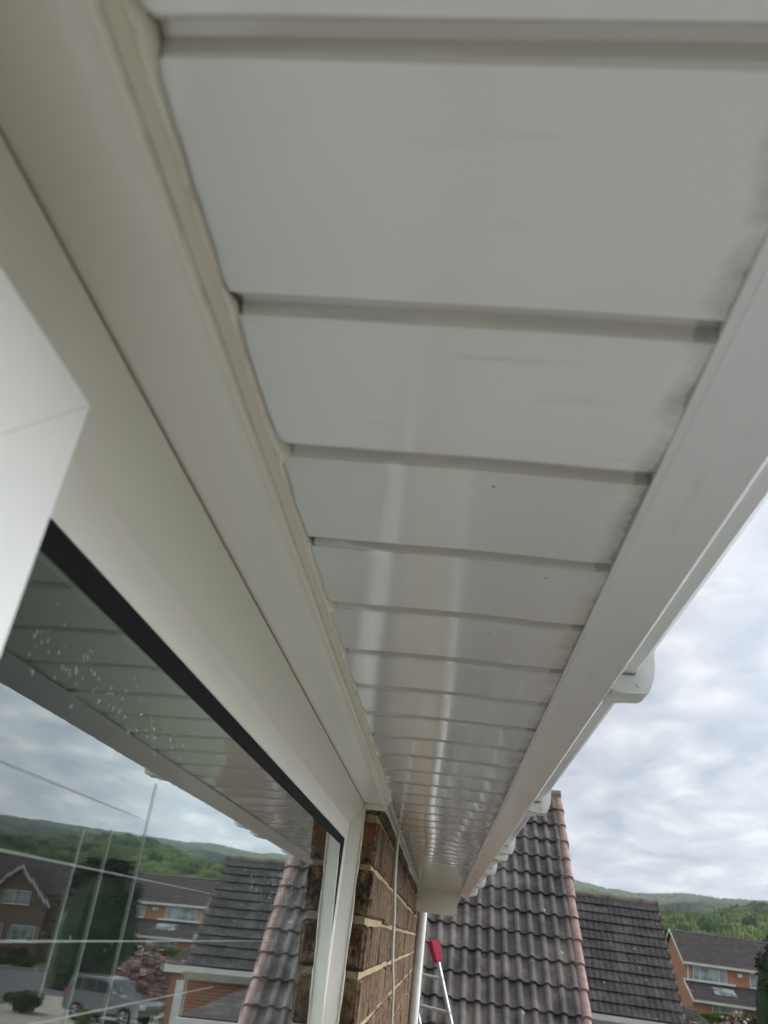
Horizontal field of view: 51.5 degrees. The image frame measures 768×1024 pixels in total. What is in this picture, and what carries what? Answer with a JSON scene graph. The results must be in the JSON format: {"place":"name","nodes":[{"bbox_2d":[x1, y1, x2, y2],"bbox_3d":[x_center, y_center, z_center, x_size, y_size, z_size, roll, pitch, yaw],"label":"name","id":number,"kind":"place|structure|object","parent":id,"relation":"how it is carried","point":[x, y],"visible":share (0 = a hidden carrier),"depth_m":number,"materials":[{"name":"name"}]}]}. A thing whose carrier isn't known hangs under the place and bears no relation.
{"place":"outdoors","nodes":[
{"label":"outdoors","id":0,"kind":"place"},
{"bbox_2d":[564,890,686,1023],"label":"tiled house","id":1,"kind":"structure","parent":0,"point":[631,976],"depth_m":20.05,"materials":[{"name":"tile"}]},
{"bbox_2d":[552,499,767,900],"label":"sky","id":2,"kind":"structure","parent":0,"point":[669,792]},
{"bbox_2d":[574,879,767,941],"bbox_3d":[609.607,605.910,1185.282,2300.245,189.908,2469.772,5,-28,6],"label":"wooded hills","id":3,"kind":"structure","parent":0,"point":[735,918],"depth_m":375.85,"materials":[{"name":"green plant"}]},
{"bbox_2d":[683,1005,709,1023],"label":"garage","id":4,"kind":"structure","parent":0,"point":[692,1015],"depth_m":31.16,"materials":[{"name":"brick"}]},
{"bbox_2d":[664,929,767,1017],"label":"orange brick house","id":5,"kind":"structure","parent":0,"point":[714,973],"depth_m":68.01,"materials":[{"name":"brown tile"}]},
{"bbox_2d":[693,965,727,983],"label":"window","id":6,"kind":"structure","parent":5,"relation":"in","point":[699,972],"depth_m":67.88,"materials":[{"name":"glass"}]},
{"bbox_2d":[712,1004,742,1013],"bbox_3d":[27.940,41.071,64.645,2.520,1.600,0.140,5,-28,6],"label":"window","id":7,"kind":"structure","parent":5,"relation":"in","point":[715,1008],"depth_m":64.98,"materials":[{"name":"glass"}]},
{"bbox_2d":[749,973,757,988],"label":"window","id":8,"kind":"structure","parent":5,"relation":"in","point":[753,979],"depth_m":67.48,"materials":[{"name":"glass"}]},
{"bbox_2d":[714,1008,750,1023],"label":"flowering shrub","id":9,"kind":"object","parent":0,"point":[740,1013],"visible":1,"depth_m":38.17,"materials":[{"name":"pink plant"}]},
{"bbox_2d":[739,1013,756,1023],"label":"shrub","id":10,"kind":"object","parent":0,"point":[753,1020],"visible":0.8,"depth_m":51.10,"materials":[{"name":"green plant"}]},
{"label":"ground","id":11,"kind":"structure","parent":0,"visible":0},
{"bbox_2d":[0,0,767,1023],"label":"brick house","id":12,"kind":"structure","parent":11,"relation":"on","point":[382,406],"depth_m":0.36,"materials":[{"name":"plastic"}]},
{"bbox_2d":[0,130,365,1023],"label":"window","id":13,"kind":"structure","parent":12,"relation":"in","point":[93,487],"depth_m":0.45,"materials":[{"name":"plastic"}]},
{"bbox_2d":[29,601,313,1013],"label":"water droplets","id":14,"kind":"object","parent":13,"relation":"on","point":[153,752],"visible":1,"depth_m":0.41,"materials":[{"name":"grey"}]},
{"bbox_2d":[419,939,452,1023],"bbox_3d":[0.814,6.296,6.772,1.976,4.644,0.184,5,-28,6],"label":"ladder","id":15,"kind":"object","parent":11,"relation":"on","point":[434,946],"visible":0.58,"depth_m":7.72,"materials":[{"name":"silver metal"}]},
{"bbox_2d":[385,790,592,1023],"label":"tiled house","id":16,"kind":"structure","parent":11,"relation":"on","point":[511,951],"depth_m":9.27,"materials":[{"name":"tile"}]},
{"bbox_2d":[679,1006,756,1023],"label":"hedge","id":17,"kind":"object","parent":11,"relation":"on","point":[710,1017],"visible":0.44,"depth_m":56.20,"materials":[{"name":"green plant"}]},
{"bbox_2d":[753,936,767,1023],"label":"conifer","id":18,"kind":"object","parent":11,"relation":"on","point":[761,1001],"visible":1,"depth_m":48.65,"materials":[{"name":"green plant"}]}
]}

